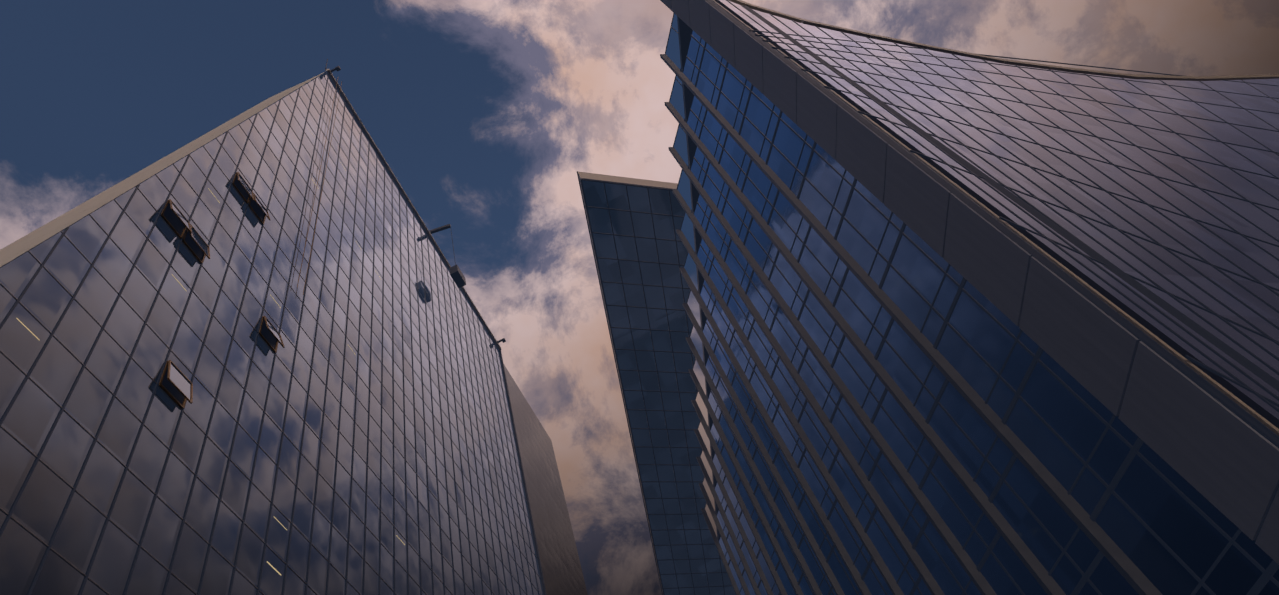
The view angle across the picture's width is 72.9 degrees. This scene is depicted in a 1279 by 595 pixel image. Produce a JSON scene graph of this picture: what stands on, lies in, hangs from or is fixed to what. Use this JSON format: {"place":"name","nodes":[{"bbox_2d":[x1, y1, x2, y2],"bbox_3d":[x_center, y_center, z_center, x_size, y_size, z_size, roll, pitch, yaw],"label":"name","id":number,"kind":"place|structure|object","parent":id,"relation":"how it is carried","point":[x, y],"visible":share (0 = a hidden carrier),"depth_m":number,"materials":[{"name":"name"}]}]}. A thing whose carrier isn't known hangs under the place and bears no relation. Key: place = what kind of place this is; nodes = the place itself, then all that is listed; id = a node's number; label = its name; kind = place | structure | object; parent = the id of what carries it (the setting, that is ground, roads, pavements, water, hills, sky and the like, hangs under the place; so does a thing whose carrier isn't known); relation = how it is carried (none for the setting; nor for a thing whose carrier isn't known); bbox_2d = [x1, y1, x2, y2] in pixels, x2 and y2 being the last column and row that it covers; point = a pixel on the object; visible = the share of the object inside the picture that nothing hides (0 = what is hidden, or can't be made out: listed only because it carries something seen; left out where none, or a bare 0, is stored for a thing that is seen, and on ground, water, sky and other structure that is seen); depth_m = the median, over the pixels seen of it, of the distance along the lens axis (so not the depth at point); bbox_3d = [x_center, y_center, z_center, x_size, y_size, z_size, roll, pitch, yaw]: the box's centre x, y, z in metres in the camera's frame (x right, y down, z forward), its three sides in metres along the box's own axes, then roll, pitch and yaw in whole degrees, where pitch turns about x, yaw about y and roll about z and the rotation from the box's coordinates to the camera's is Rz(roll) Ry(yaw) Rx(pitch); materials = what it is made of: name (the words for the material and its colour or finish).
{"place":"outdoors","nodes":[
{"label":"outdoors","id":0,"kind":"place"},
{"bbox_2d":[0,72,587,594],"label":"tower","id":1,"kind":"structure","parent":0,"point":[32,418],"depth_m":34.31,"materials":[{"name":"grey glass"}]},
{"bbox_2d":[0,72,323,266],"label":"parapet coping","id":2,"kind":"structure","parent":1,"relation":"attached to","point":[14,250],"depth_m":34.34,"materials":[{"name":"metal"}]},
{"bbox_2d":[16,134,404,574],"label":"ceiling lights","id":3,"kind":"object","parent":1,"relation":"attached to","point":[280,307],"visible":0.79,"depth_m":30.06},
{"bbox_2d":[162,176,276,403],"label":"tower window openings","id":4,"kind":"object","parent":1,"relation":"attached to","point":[172,218],"visible":0.37,"depth_m":33.00,"materials":[{"name":"black"}]},
{"bbox_2d":[0,75,540,594],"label":"horizontal mullions","id":5,"kind":"object","parent":1,"relation":"attached to","point":[284,365],"visible":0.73,"depth_m":37.21,"materials":[{"name":"black metal"}]},
{"bbox_2d":[159,172,284,408],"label":"tower window frames","id":6,"kind":"structure","parent":5,"relation":"attached to","point":[168,365],"depth_m":32.71,"materials":[{"name":"black metal"}]},
{"bbox_2d":[170,175,282,399],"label":"tower window sashes","id":7,"kind":"object","parent":6,"relation":"attached to","point":[181,382],"visible":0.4,"depth_m":32.55,"materials":[{"name":"grey glass"}]},
{"bbox_2d":[325,59,465,287],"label":"tower roof gear","id":8,"kind":"object","parent":1,"relation":"on","point":[457,276],"visible":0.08,"depth_m":71.22,"materials":[{"name":"black metal"}]},
{"bbox_2d":[297,79,341,293],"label":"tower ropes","id":9,"kind":"object","parent":8,"relation":"hanging from","point":[321,193],"visible":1,"depth_m":49.78,"materials":[{"name":"beige"}]},
{"bbox_2d":[0,0,1278,594],"label":"sky","id":10,"kind":"structure","parent":0,"point":[487,114],"materials":[{"name":"blue"}]},
{"label":"ground","id":11,"kind":"structure","parent":0,"visible":0},
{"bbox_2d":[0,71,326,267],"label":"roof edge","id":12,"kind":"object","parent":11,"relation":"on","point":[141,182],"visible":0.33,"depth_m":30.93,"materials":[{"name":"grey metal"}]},
{"bbox_2d":[326,69,500,348],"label":"tower coping","id":13,"kind":"object","parent":12,"relation":"attached to","point":[404,193],"visible":0.87,"depth_m":73.41,"materials":[{"name":"metal"}]},
{"bbox_2d":[330,66,505,343],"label":"tower davits","id":14,"kind":"object","parent":13,"relation":"attached to","point":[338,68],"visible":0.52,"depth_m":67.71,"materials":[{"name":"black metal"}]},
{"bbox_2d":[0,74,546,594],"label":"vertical mullions","id":15,"kind":"object","parent":11,"relation":"on","point":[288,398],"visible":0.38,"depth_m":38.17,"materials":[{"name":"black metal"}]},
{"bbox_2d":[581,0,1278,594],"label":"tower grid","id":16,"kind":"object","parent":11,"relation":"on","point":[1229,157],"depth_m":34.18,"materials":[{"name":"grey metal"}]},
{"bbox_2d":[582,180,735,594],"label":"glass facade","id":17,"kind":"structure","parent":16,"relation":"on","point":[595,196],"depth_m":75.49,"materials":[{"name":"blue glass"}]},
{"bbox_2d":[578,172,677,592],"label":"roof edge","id":18,"kind":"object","parent":17,"relation":"on","point":[627,180],"depth_m":67.17,"materials":[{"name":"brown aluminium"}]},
{"bbox_2d":[577,171,675,594],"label":"building edge trim","id":19,"kind":"structure","parent":18,"relation":"attached to","point":[614,348],"depth_m":73.80,"materials":[{"name":"grey metal"}]},
{"bbox_2d":[726,0,1278,411],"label":"facade grid lines","id":20,"kind":"object","parent":16,"relation":"attached to","point":[1240,383],"visible":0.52,"depth_m":30.95,"materials":[{"name":"black metal"}]},
{"bbox_2d":[728,0,1278,80],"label":"roof edge","id":21,"kind":"object","parent":16,"relation":"attached to","point":[1000,60],"visible":0.83,"depth_m":48.49,"materials":[{"name":"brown metal"}]},
{"bbox_2d":[683,31,1278,594],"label":"glass facade","id":22,"kind":"structure","parent":11,"relation":"on","point":[1181,527],"depth_m":35.27,"materials":[{"name":"blue glass"}]},
{"bbox_2d":[660,54,1161,594],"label":"facade fins","id":23,"kind":"object","parent":22,"relation":"attached to","point":[1112,552],"visible":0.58,"depth_m":44.38,"materials":[{"name":"grey metal"}]},
{"bbox_2d":[665,13,1278,594],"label":"window mullions","id":24,"kind":"object","parent":22,"relation":"attached to","point":[1265,577],"visible":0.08,"depth_m":37.32,"materials":[{"name":"grey metal"}]},
{"bbox_2d":[666,13,720,555],"bbox_3d":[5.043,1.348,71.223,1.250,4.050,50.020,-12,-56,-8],"label":"building edge fins","id":25,"kind":"object","parent":24,"relation":"attached to","point":[676,99],"depth_m":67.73,"materials":[{"name":"grey metal"}]},
{"bbox_2d":[706,0,1278,540],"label":"trim","id":26,"kind":"structure","parent":11,"relation":"on","point":[1188,372],"depth_m":23.64,"materials":[{"name":"grey metal"}]},
{"bbox_2d":[660,0,1278,564],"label":"tower corner panels","id":27,"kind":"object","parent":26,"relation":"attached to","point":[1224,460],"visible":1,"depth_m":23.66,"materials":[{"name":"grey metal"}]},
{"bbox_2d":[711,0,1278,435],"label":"edge trim","id":28,"kind":"structure","parent":11,"relation":"on","point":[1234,398],"depth_m":22.65,"materials":[{"name":"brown metal"}]}
]}

